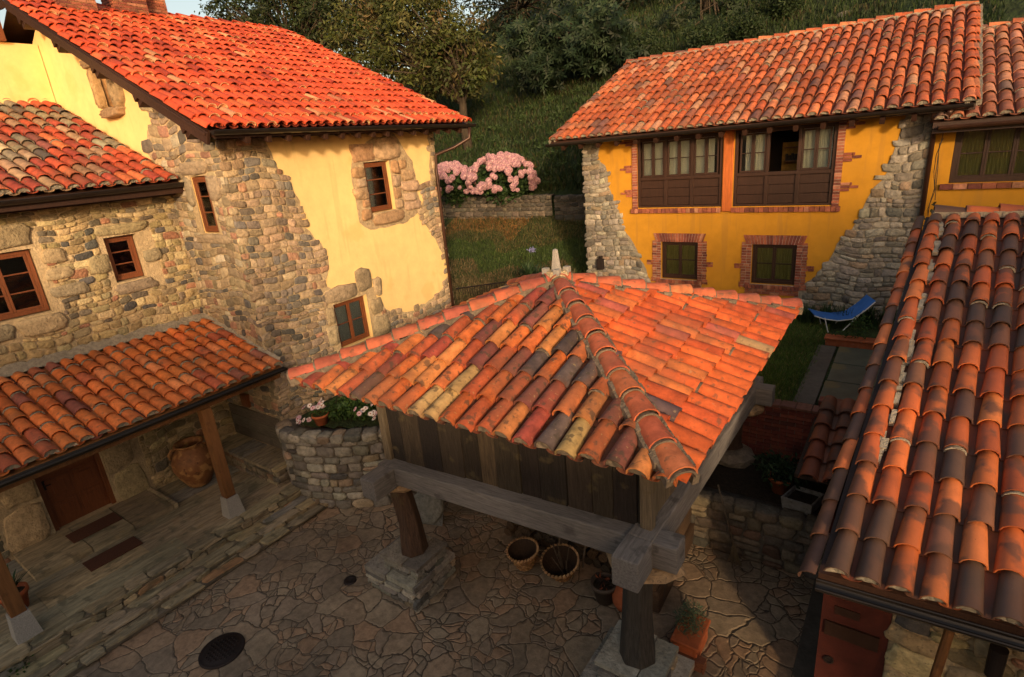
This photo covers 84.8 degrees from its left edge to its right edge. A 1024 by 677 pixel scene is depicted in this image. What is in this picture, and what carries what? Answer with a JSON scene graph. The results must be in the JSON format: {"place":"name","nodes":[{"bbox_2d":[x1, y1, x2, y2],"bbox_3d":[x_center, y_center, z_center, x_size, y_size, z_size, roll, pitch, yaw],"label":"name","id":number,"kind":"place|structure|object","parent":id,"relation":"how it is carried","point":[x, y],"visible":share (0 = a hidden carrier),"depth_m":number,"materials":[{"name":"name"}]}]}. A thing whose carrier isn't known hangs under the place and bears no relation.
{"place":"outdoors","nodes":[
{"label":"outdoors","id":0,"kind":"place"},
{"bbox_2d":[0,0,503,80],"label":"sky","id":1,"kind":"structure","parent":0,"point":[186,7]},
{"bbox_2d":[414,492,443,525],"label":"stone slab","id":2,"kind":"structure","parent":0,"point":[431,509],"depth_m":11.21,"materials":[{"name":"stone"}]},
{"bbox_2d":[73,501,813,676],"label":"courtyard paving","id":3,"kind":"structure","parent":0,"point":[290,604],"depth_m":8.99,"materials":[{"name":"stone"}]},
{"bbox_2d":[7,654,35,676],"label":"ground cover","id":4,"kind":"object","parent":3,"relation":"on","point":[11,670],"visible":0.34,"depth_m":8.40,"materials":[{"name":"green plant"}]},
{"bbox_2d":[0,464,327,676],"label":"terrace","id":5,"kind":"structure","parent":3,"relation":"on","point":[194,541],"depth_m":10.36,"materials":[{"name":"stone"}]},
{"bbox_2d":[0,564,34,606],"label":"flowerpot","id":6,"kind":"object","parent":5,"relation":"on","point":[23,587],"visible":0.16,"depth_m":9.39,"materials":[{"name":"ceramic"}]},
{"bbox_2d":[65,512,122,542],"bbox_3d":[-8.376,3.783,11.247,0.450,0.020,0.860,8,23,34],"label":"doormat","id":7,"kind":"object","parent":5,"relation":"on","point":[77,535],"visible":1,"depth_m":11.21,"materials":[{"name":"fabric"}]},
{"bbox_2d":[82,536,142,571],"bbox_3d":[-7.530,4.053,10.587,0.420,0.020,0.880,8,23,34],"label":"doormat","id":8,"kind":"object","parent":5,"relation":"on","point":[110,554],"visible":1,"depth_m":10.56,"materials":[{"name":"fabric"}]},
{"bbox_2d":[0,313,287,644],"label":"porch","id":9,"kind":"object","parent":5,"relation":"on","point":[65,411],"visible":1,"depth_m":10.28,"materials":[{"name":"tile"}]},
{"bbox_2d":[167,435,213,487],"bbox_3d":[-7.120,2.790,12.571,0.870,1.060,0.870,8,23,34],"label":"clay jar","id":10,"kind":"object","parent":5,"relation":"on","point":[191,464],"visible":0.94,"depth_m":12.29,"materials":[{"name":"ceramic"}]},
{"bbox_2d":[221,433,290,486],"bbox_3d":[-5.962,2.833,13.149,2.564,0.492,0.670,8,23,34],"label":"stone bench","id":11,"kind":"object","parent":5,"relation":"on","point":[252,456],"visible":0.75,"depth_m":12.89,"materials":[{"name":"stone"}]},
{"bbox_2d":[198,632,244,669],"bbox_3d":[-4.515,4.847,8.727,0.670,0.040,0.670,8,23,34],"label":"manhole cover","id":12,"kind":"object","parent":3,"relation":"on","point":[222,650],"visible":1,"depth_m":8.69,"materials":[{"name":"metal"}]},
{"bbox_2d":[275,418,417,508],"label":"curved wall","id":13,"kind":"structure","parent":3,"relation":"on","point":[331,467],"depth_m":11.79,"materials":[{"name":"stone"}]},
{"bbox_2d":[302,398,328,425],"bbox_3d":[-4.123,1.582,11.978,0.494,0.570,0.536,2,20,20],"label":"flowerpot","id":14,"kind":"object","parent":13,"relation":"on","point":[319,417],"visible":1,"depth_m":11.94,"materials":[{"name":"ceramic"}]},
{"bbox_2d":[344,575,356,585],"bbox_3d":[-2.873,4.292,9.945,0.230,0.030,0.230,8,23,34],"label":"drain cover","id":15,"kind":"object","parent":3,"relation":"on","point":[350,580],"visible":1,"depth_m":9.93,"materials":[{"name":"metal"}]},
{"bbox_2d":[504,525,518,535],"bbox_3d":[0.187,3.552,11.033,0.166,0.176,0.952,8,23,34],"label":"firewood log","id":16,"kind":"object","parent":3,"relation":"on","point":[508,531],"visible":0.24,"depth_m":10.68,"materials":[{"name":"brown wood"}]},
{"bbox_2d":[507,521,516,528],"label":"firewood log","id":17,"kind":"object","parent":16,"relation":"on","point":[511,525],"visible":0.21,"depth_m":10.61,"materials":[{"name":"brown wood"}]},
{"bbox_2d":[506,536,538,571],"bbox_3d":[0.206,3.829,9.844,0.572,0.381,0.573,8,30,34],"label":"basket","id":18,"kind":"object","parent":3,"relation":"on","point":[520,549],"visible":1,"depth_m":9.94,"materials":[{"name":"wicker"}]},
{"bbox_2d":[286,249,803,676],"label":"raised granary","id":19,"kind":"structure","parent":3,"relation":"on","point":[608,415],"depth_m":7.50,"materials":[{"name":"tile"}]},
{"bbox_2d":[540,543,578,581],"bbox_3d":[0.820,3.809,9.394,0.652,0.618,0.653,11,39,33],"label":"basket","id":20,"kind":"object","parent":3,"relation":"on","point":[555,566],"visible":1,"depth_m":9.49,"materials":[{"name":"wicker"}]},
{"bbox_2d":[581,546,585,567],"bbox_3d":[1.258,3.139,9.299,0.036,1.310,0.481,10,24,38],"label":"tool handle","id":21,"kind":"object","parent":3,"relation":"on","point":[583,556],"visible":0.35,"depth_m":9.32,"materials":[{"name":"brown wood"}]},
{"bbox_2d":[579,547,590,559],"bbox_3d":[1.427,3.704,10.252,0.172,0.182,0.953,9,23,35],"label":"firewood log","id":22,"kind":"object","parent":3,"relation":"on","point":[580,557],"visible":0.12,"depth_m":9.88,"materials":[{"name":"brown wood"}]},
{"bbox_2d":[576,546,588,554],"bbox_3d":[1.463,3.570,10.152,0.950,0.179,0.182,-29,-13,-47],"label":"firewood log","id":23,"kind":"object","parent":22,"relation":"on","point":[580,550],"visible":0.14,"depth_m":9.79,"materials":[{"name":"brown wood"}]},
{"bbox_2d":[584,553,592,564],"bbox_3d":[1.568,3.729,10.142,0.169,0.177,0.951,7,22,32],"label":"firewood log","id":24,"kind":"object","parent":3,"relation":"on","point":[588,560],"visible":0.17,"depth_m":9.76,"materials":[{"name":"brown wood"}]},
{"bbox_2d":[587,548,599,559],"bbox_3d":[1.636,3.588,10.027,0.166,0.176,0.952,8,23,35],"label":"firewood log","id":25,"kind":"object","parent":24,"relation":"on","point":[592,553],"visible":0.21,"depth_m":9.67,"materials":[{"name":"brown wood"}]},
{"bbox_2d":[593,552,603,568],"bbox_3d":[1.720,3.743,10.043,0.178,0.172,0.951,8,22,33],"label":"firewood log","id":26,"kind":"object","parent":3,"relation":"on","point":[597,563],"visible":0.21,"depth_m":9.67,"materials":[{"name":"brown wood"}]},
{"bbox_2d":[590,571,616,605],"bbox_3d":[1.475,3.990,8.962,0.432,0.452,0.428,8,23,34],"label":"flowerpot","id":27,"kind":"object","parent":3,"relation":"on","point":[603,586],"visible":0.88,"depth_m":8.89,"materials":[{"name":"ceramic"}]},
{"bbox_2d":[601,560,611,572],"bbox_3d":[1.836,3.781,9.907,0.183,0.187,0.950,5,21,33],"label":"firewood log","id":28,"kind":"object","parent":3,"relation":"on","point":[605,566],"visible":0.17,"depth_m":9.53,"materials":[{"name":"brown wood"}]},
{"bbox_2d":[598,552,607,561],"bbox_3d":[1.792,3.610,9.969,0.179,0.182,0.951,-44,-6,37],"label":"firewood log","id":29,"kind":"object","parent":28,"relation":"on","point":[602,557],"visible":0.21,"depth_m":9.59,"materials":[{"name":"brown wood"}]},
{"bbox_2d":[653,523,694,612],"bbox_3d":[2.944,3.562,9.836,0.300,0.429,3.055,7,22,32],"label":"timber baulk","id":30,"kind":"object","parent":3,"relation":"on","point":[661,593],"visible":0.24,"depth_m":8.80,"materials":[{"name":"wood"}]},
{"bbox_2d":[653,508,691,590],"bbox_3d":[2.888,3.210,9.734,0.260,0.369,3.054,7,22,32],"label":"timber baulk","id":31,"kind":"object","parent":30,"relation":"on","point":[684,525],"visible":0.14,"depth_m":9.61,"materials":[{"name":"wood"}]},
{"bbox_2d":[675,509,689,532],"bbox_3d":[2.872,2.937,9.635,0.240,0.309,3.054,7,22,32],"label":"timber baulk","id":32,"kind":"object","parent":31,"relation":"on","point":[677,530],"visible":0.02,"depth_m":9.34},
{"bbox_2d":[670,599,710,657],"bbox_3d":[2.520,4.063,7.933,0.488,0.798,0.610,8,23,34],"label":"planter box","id":33,"kind":"object","parent":3,"relation":"on","point":[689,636],"visible":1,"depth_m":7.84,"materials":[{"name":"ceramic"}]},
{"bbox_2d":[678,651,706,674],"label":"loose bricks","id":34,"kind":"object","parent":3,"relation":"on","point":[700,664],"visible":0.46,"depth_m":7.68,"materials":[{"name":"brick"}]},
{"bbox_2d":[717,484,741,565],"bbox_3d":[3.635,3.159,9.433,0.137,1.336,0.541,-18,22,-32],"label":"broom","id":35,"kind":"object","parent":3,"relation":"on","point":[734,555],"visible":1,"depth_m":9.47,"materials":[{"name":"brown wood"}]},
{"bbox_2d":[690,486,829,579],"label":"ledge wall","id":36,"kind":"structure","parent":3,"relation":"on","point":[772,535],"depth_m":9.41,"materials":[{"name":"stone"}]},
{"bbox_2d":[704,454,847,512],"bbox_3d":[4.606,2.750,10.227,2.560,0.470,1.530,8,23,34],"label":"ledge","id":37,"kind":"object","parent":36,"relation":"on","point":[747,481],"depth_m":10.03,"materials":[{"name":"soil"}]},
{"bbox_2d":[750,448,807,494],"bbox_3d":[4.616,2.295,9.626,0.981,0.732,0.792,8,23,34],"label":"flowerpot","id":38,"kind":"object","parent":37,"relation":"on","point":[781,478],"visible":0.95,"depth_m":9.56,"materials":[{"name":"ceramic"}]},
{"bbox_2d":[781,485,824,514],"bbox_3d":[4.789,2.679,9.254,0.551,0.228,0.460,11,24,39],"label":"stone trough","id":39,"kind":"object","parent":37,"relation":"on","point":[806,501],"visible":1,"depth_m":9.20,"materials":[{"name":"stone"}]},
{"bbox_2d":[794,395,855,534],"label":"tile roof","id":40,"kind":"structure","parent":36,"relation":"on","point":[821,451],"depth_m":8.89,"materials":[{"name":"tile"}]},
{"bbox_2d":[791,579,823,676],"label":"kerb","id":41,"kind":"structure","parent":3,"relation":"on","point":[805,662],"depth_m":7.96,"materials":[{"name":"stone"}]},
{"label":"firewood log","id":42,"kind":"object","parent":3,"relation":"on","visible":0},
{"bbox_2d":[517,525,525,532],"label":"firewood log","id":43,"kind":"object","parent":42,"relation":"on","point":[521,528],"visible":0.21,"depth_m":10.48,"materials":[{"name":"brown wood"}]},
{"bbox_2d":[445,215,587,305],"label":"rough grass","id":44,"kind":"structure","parent":0,"point":[475,221],"depth_m":22.87,"materials":[{"name":"green plant"}]},
{"bbox_2d":[296,218,893,428],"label":"ground","id":45,"kind":"structure","parent":0,"point":[348,423],"depth_m":21.91,"materials":[{"name":"green plant"}]},
{"bbox_2d":[296,396,377,426],"bbox_3d":[-3.023,1.536,12.005,3.434,0.721,1.221,-5,19,0],"label":"geranium hedge","id":46,"kind":"object","parent":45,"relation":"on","point":[347,407],"visible":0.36,"depth_m":12.06,"materials":[{"name":"green plant"}]},
{"bbox_2d":[455,281,506,295],"bbox_3d":[-1.079,-1.530,19.733,2.425,1.171,0.043,9,23,36],"label":"iron railing","id":47,"kind":"object","parent":45,"relation":"on","point":[504,282],"visible":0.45,"depth_m":19.67,"materials":[{"name":"metal"}]},
{"bbox_2d":[441,194,555,218],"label":"retaining wall","id":48,"kind":"structure","parent":45,"relation":"on","point":[535,205],"depth_m":25.26,"materials":[{"name":"stone"}]},
{"bbox_2d":[511,247,546,274],"bbox_3d":[0.581,-2.506,18.726,1.240,1.120,1.560,-16,22,-29],"label":"agapanthus","id":49,"kind":"object","parent":45,"relation":"on","point":[529,269],"visible":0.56,"depth_m":18.70,"materials":[{"name":"green plant"}]},
{"bbox_2d":[554,194,585,221],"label":"retaining wall","id":50,"kind":"structure","parent":45,"relation":"on","point":[571,207],"depth_m":23.12,"materials":[{"name":"stone"}]},
{"bbox_2d":[545,1,982,321],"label":"ochre house","id":51,"kind":"structure","parent":45,"relation":"on","point":[795,164],"depth_m":15.09,"materials":[{"name":"paint"}]},
{"bbox_2d":[662,242,697,278],"bbox_3d":[5.051,-2.359,16.810,1.090,1.120,0.096,8,23,34],"label":"window","id":52,"kind":"structure","parent":51,"relation":"in","point":[679,259],"depth_m":16.83,"materials":[{"name":"brown wood"}]},
{"bbox_2d":[637,132,723,207],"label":"gallery window","id":53,"kind":"structure","parent":51,"relation":"in","point":[687,171],"depth_m":15.99,"materials":[{"name":"brown wood"}]},
{"bbox_2d":[751,244,796,284],"bbox_3d":[7.178,-2.048,15.364,1.110,1.100,0.096,8,23,34],"label":"window","id":54,"kind":"structure","parent":51,"relation":"in","point":[771,264],"depth_m":15.37,"materials":[{"name":"brown wood"}]},
{"bbox_2d":[733,122,838,205],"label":"gallery window","id":55,"kind":"structure","parent":51,"relation":"in","point":[784,166],"depth_m":14.62,"materials":[{"name":"brown wood"}]},
{"bbox_2d":[923,133,943,225],"bbox_3d":[9.706,-1.954,13.202,0.437,5.430,0.191,8,23,34],"label":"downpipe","id":56,"kind":"object","parent":51,"relation":"attached to","point":[934,191],"visible":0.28,"depth_m":12.68,"materials":[{"name":"brown metal"}]},
{"bbox_2d":[741,399,849,474],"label":"brick wall","id":57,"kind":"structure","parent":45,"relation":"on","point":[778,426],"depth_m":10.47,"materials":[{"name":"brick"}]},
{"bbox_2d":[797,304,815,323],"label":"iris clump","id":58,"kind":"object","parent":45,"relation":"on","point":[806,316],"visible":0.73,"depth_m":14.46,"materials":[{"name":"green plant"}]},
{"bbox_2d":[817,301,839,323],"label":"iris clump","id":59,"kind":"object","parent":45,"relation":"on","point":[827,309],"visible":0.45,"depth_m":14.31,"materials":[{"name":"green plant"}]},
{"bbox_2d":[808,295,875,331],"bbox_3d":[8.096,-0.615,13.829,1.312,0.763,0.670,-1,19,13],"label":"sun lounger","id":60,"kind":"object","parent":45,"relation":"on","point":[863,304],"visible":0.93,"depth_m":13.71,"materials":[{"name":"blue fabric"}]},
{"bbox_2d":[832,302,852,327],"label":"iris clump","id":61,"kind":"object","parent":45,"relation":"on","point":[845,323],"visible":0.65,"depth_m":13.92,"materials":[{"name":"green plant"}]},
{"bbox_2d":[818,396,869,413],"bbox_3d":[6.176,1.239,10.048,1.190,0.131,0.251,8,23,34],"label":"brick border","id":62,"kind":"object","parent":45,"relation":"on","point":[820,400],"visible":0.1,"depth_m":10.26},
{"bbox_2d":[818,380,874,402],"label":"paving slab","id":63,"kind":"structure","parent":45,"relation":"on","point":[839,390],"depth_m":10.63,"materials":[{"name":"grey stone"}]},
{"bbox_2d":[824,313,875,349],"bbox_3d":[7.717,-0.196,12.696,1.080,0.795,0.372,8,23,34],"label":"long planter","id":64,"kind":"object","parent":45,"relation":"on","point":[851,341],"visible":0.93,"depth_m":12.67,"materials":[{"name":"ceramic"}]},
{"bbox_2d":[827,363,879,386],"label":"paving slab","id":65,"kind":"structure","parent":45,"relation":"on","point":[849,374],"depth_m":11.28,"materials":[{"name":"grey stone"}]},
{"bbox_2d":[833,346,884,368],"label":"paving slab","id":66,"kind":"structure","parent":45,"relation":"on","point":[852,356],"depth_m":12.08,"materials":[{"name":"grey stone"}]},
{"bbox_2d":[857,303,880,326],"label":"iris clump","id":67,"kind":"object","parent":45,"relation":"on","point":[867,312],"visible":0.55,"depth_m":13.81,"materials":[{"name":"green plant"}]},
{"bbox_2d":[866,307,896,329],"bbox_3d":[9.030,-0.499,13.586,0.784,0.604,0.582,-20,23,-36],"label":"iris clump","id":68,"kind":"object","parent":45,"relation":"on","point":[875,323],"visible":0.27,"depth_m":13.58,"materials":[{"name":"green plant"}]},
{"bbox_2d":[922,18,1023,228],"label":"ochre wing","id":69,"kind":"structure","parent":45,"relation":"on","point":[981,157],"depth_m":12.35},
{"bbox_2d":[949,127,1023,182],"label":"window","id":70,"kind":"structure","parent":69,"relation":"in","point":[991,155],"depth_m":12.28,"materials":[{"name":"brown wood"}]},
{"bbox_2d":[612,586,622,611],"bbox_3d":[1.749,4.021,8.786,0.360,0.460,0.356,8,23,34],"label":"clay jug","id":71,"kind":"object","parent":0,"point":[617,594],"visible":0.27,"depth_m":8.68,"materials":[{"name":"ceramic"}]},
{"bbox_2d":[406,0,1023,217],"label":"hillside","id":72,"kind":"structure","parent":0,"point":[1015,8],"depth_m":30.39,"materials":[{"name":"plant"}]},
{"bbox_2d":[194,0,366,52],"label":"oak tree","id":73,"kind":"object","parent":72,"relation":"on","point":[304,21],"visible":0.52,"depth_m":45.30,"materials":[{"name":"green plant"}]},
{"bbox_2d":[312,0,506,152],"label":"walnut tree","id":74,"kind":"object","parent":72,"relation":"on","point":[438,56],"visible":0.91,"depth_m":30.13,"materials":[{"name":"green plant"}]},
{"bbox_2d":[438,160,475,207],"bbox_3d":[-2.734,-7.196,26.230,2.549,2.172,2.042,8,23,34],"label":"hydrangea","id":75,"kind":"object","parent":72,"relation":"on","point":[448,172],"visible":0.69,"depth_m":25.68,"materials":[{"name":"pink plant"}]},
{"bbox_2d":[465,151,540,205],"bbox_3d":[-0.457,-6.924,24.564,3.606,2.444,2.374,8,23,34],"label":"hydrangea","id":76,"kind":"object","parent":72,"relation":"on","point":[507,162],"visible":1,"depth_m":23.97,"materials":[{"name":"pink plant"}]},
{"bbox_2d":[451,0,567,49],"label":"dark tree","id":77,"kind":"object","parent":72,"relation":"on","point":[514,8],"visible":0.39,"depth_m":42.01,"materials":[{"name":"green plant"}]},
{"bbox_2d":[440,84,599,186],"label":"slope herbs","id":78,"kind":"object","parent":72,"relation":"on","point":[539,146],"visible":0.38,"depth_m":29.31,"materials":[{"name":"green plant"}]},
{"bbox_2d":[503,157,536,174],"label":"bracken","id":79,"kind":"object","parent":72,"relation":"on","point":[522,165],"visible":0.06,"depth_m":25.77,"materials":[{"name":"green plant"}]},
{"bbox_2d":[495,0,656,93],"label":"chestnut tree","id":80,"kind":"object","parent":72,"relation":"on","point":[587,42],"visible":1,"depth_m":29.53,"materials":[{"name":"green plant"}]},
{"bbox_2d":[566,0,669,21],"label":"dark tree","id":81,"kind":"object","parent":72,"relation":"on","point":[618,2],"visible":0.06,"depth_m":36.60,"materials":[{"name":"green plant"}]},
{"bbox_2d":[622,28,674,65],"bbox_3d":[7.059,-15.210,29.596,2.860,2.168,2.583,-3,19,7],"label":"bush","id":82,"kind":"object","parent":72,"relation":"on","point":[644,39],"visible":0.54,"depth_m":29.00,"materials":[{"name":"green plant"}]},
{"bbox_2d":[639,0,751,39],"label":"leafy tree","id":83,"kind":"object","parent":72,"relation":"on","point":[729,6],"visible":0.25,"depth_m":30.96,"materials":[{"name":"green plant"}]},
{"bbox_2d":[695,3,715,24],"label":"bare branch","id":84,"kind":"object","parent":83,"relation":"attached to","point":[704,10],"visible":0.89,"depth_m":29.82,"materials":[{"name":"brown plant"}]},
{"bbox_2d":[678,17,732,49],"bbox_3d":[9.363,-14.761,27.558,2.594,1.976,2.606,8,23,34],"label":"bush","id":85,"kind":"object","parent":72,"relation":"on","point":[705,37],"visible":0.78,"depth_m":27.13,"materials":[{"name":"green plant"}]},
{"bbox_2d":[716,9,769,40],"bbox_3d":[11.198,-15.051,27.263,2.594,1.731,2.228,8,23,34],"label":"bush","id":86,"kind":"object","parent":72,"relation":"on","point":[745,27],"visible":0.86,"depth_m":26.95,"materials":[{"name":"green plant"}]},
{"bbox_2d":[745,0,801,18],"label":"bush","id":87,"kind":"object","parent":72,"relation":"on","point":[779,6],"visible":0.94,"depth_m":27.74,"materials":[{"name":"green plant"}]},
{"bbox_2d":[756,315,833,402],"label":"grass","id":88,"kind":"structure","parent":0,"point":[816,328],"depth_m":12.45,"materials":[{"name":"green plant"}]},
{"bbox_2d":[793,345,835,405],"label":"path","id":89,"kind":"structure","parent":0,"point":[812,384],"depth_m":11.40,"materials":[{"name":"concrete"}]},
{"bbox_2d":[848,419,864,472],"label":"earth","id":90,"kind":"structure","parent":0,"point":[854,450],"depth_m":12.48,"materials":[{"name":"soil"}]},
{"bbox_2d":[0,98,236,563],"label":"farmhouse wing","id":91,"kind":"structure","parent":90,"relation":"on","point":[92,246],"depth_m":11.31,"materials":[{"name":"stone"}]},
{"bbox_2d":[0,249,49,320],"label":"window","id":92,"kind":"structure","parent":91,"relation":"in","point":[21,291],"depth_m":10.87,"materials":[{"name":"red wood"}]},
{"bbox_2d":[34,452,115,530],"bbox_3d":[-9.000,2.784,11.420,0.140,1.950,1.120,8,23,34],"label":"door","id":93,"kind":"structure","parent":91,"relation":"in","point":[75,490],"depth_m":11.53,"materials":[{"name":"red wood"}]},
{"bbox_2d":[103,234,142,280],"bbox_3d":[-8.539,-1.747,12.011,0.982,1.480,1.160,8,23,34],"label":"window","id":94,"kind":"structure","parent":91,"relation":"in","point":[121,250],"depth_m":11.97,"materials":[{"name":"red wood"}]},
{"bbox_2d":[0,0,476,444],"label":"farmhouse","id":95,"kind":"object","parent":90,"relation":"on","point":[307,203],"visible":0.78,"depth_m":12.73,"materials":[{"name":"yellow stone"}]},
{"bbox_2d":[79,60,125,118],"bbox_3d":[-9.015,-5.560,12.432,1.603,1.275,0.405,8,23,34],"label":"window stone","id":96,"kind":"structure","parent":95,"relation":"in","point":[107,94],"depth_m":12.40,"materials":[{"name":"stone"}]},
{"bbox_2d":[179,161,230,243],"bbox_3d":[-6.352,-2.783,11.551,1.477,1.672,0.114,8,23,34],"label":"window stone","id":97,"kind":"structure","parent":95,"relation":"in","point":[192,167],"depth_m":11.45,"materials":[{"name":"stone"}]},
{"bbox_2d":[192,177,218,231],"bbox_3d":[-6.320,-2.779,11.638,0.560,1.110,0.082,8,23,34],"label":"window","id":98,"kind":"structure","parent":95,"relation":"in","point":[205,204],"depth_m":11.66,"materials":[{"name":"red wood"}]},
{"bbox_2d":[239,393,251,407],"bbox_3d":[-6.268,1.445,13.184,0.300,0.320,0.105,8,23,34],"label":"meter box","id":99,"kind":"object","parent":95,"relation":"attached to","point":[245,400],"visible":0.91,"depth_m":13.12,"materials":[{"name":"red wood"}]},
{"bbox_2d":[228,402,280,448],"bbox_3d":[-6.064,2.066,13.299,2.050,0.800,0.045,8,23,34],"label":"board backrest","id":100,"kind":"object","parent":95,"relation":"attached to","point":[256,425],"visible":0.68,"depth_m":13.27,"materials":[{"name":"wood"}]},
{"bbox_2d":[333,295,369,346],"bbox_3d":[-4.389,-0.488,14.178,0.982,1.690,1.580,8,23,34],"label":"window","id":101,"kind":"structure","parent":95,"relation":"in","point":[351,319],"depth_m":13.98,"materials":[{"name":"red wood"}]},
{"bbox_2d":[324,267,390,344],"bbox_3d":[-3.807,-0.636,13.864,0.123,2.124,1.947,8,23,34],"label":"window stone","id":102,"kind":"structure","parent":95,"relation":"in","point":[339,293],"depth_m":13.77,"materials":[{"name":"stone"}]},
{"bbox_2d":[363,161,391,211],"bbox_3d":[-3.775,-3.863,14.341,0.982,1.770,1.380,8,23,34],"label":"window","id":103,"kind":"structure","parent":95,"relation":"in","point":[376,176],"depth_m":14.13,"materials":[{"name":"red wood"}]},
{"bbox_2d":[349,133,421,229],"bbox_3d":[-3.138,-3.974,14.142,0.134,2.255,2.264,8,23,34],"label":"window stone","id":104,"kind":"structure","parent":95,"relation":"in","point":[405,184],"depth_m":14.12,"materials":[{"name":"stone"}]},
{"bbox_2d":[797,203,1023,676],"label":"outbuilding","id":105,"kind":"structure","parent":90,"relation":"on","point":[921,572],"depth_m":6.37,"materials":[{"name":"orange ceramic"}]},
{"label":"firewood log","id":106,"kind":"object","parent":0,"visible":0},
{"bbox_2d":[523,528,533,536],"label":"firewood log","id":107,"kind":"object","parent":106,"relation":"on","point":[527,531],"visible":0.19,"depth_m":10.38,"materials":[{"name":"brown wood"}]},
{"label":"firewood log","id":108,"kind":"object","parent":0,"visible":0},
{"bbox_2d":[534,531,543,540],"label":"firewood log","id":109,"kind":"object","parent":108,"relation":"on","point":[538,536],"visible":0.21,"depth_m":10.24,"materials":[{"name":"brown wood"}]},
{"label":"firewood log","id":110,"kind":"object","parent":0,"visible":0},
{"bbox_2d":[543,533,550,542],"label":"firewood log","id":111,"kind":"object","parent":110,"relation":"on","point":[546,536],"visible":0.21,"depth_m":10.18,"materials":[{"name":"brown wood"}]},
{"bbox_2d":[548,536,558,544],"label":"firewood log","id":112,"kind":"object","parent":110,"relation":"on","point":[553,540],"visible":0.14,"depth_m":10.10,"materials":[{"name":"brown wood"}]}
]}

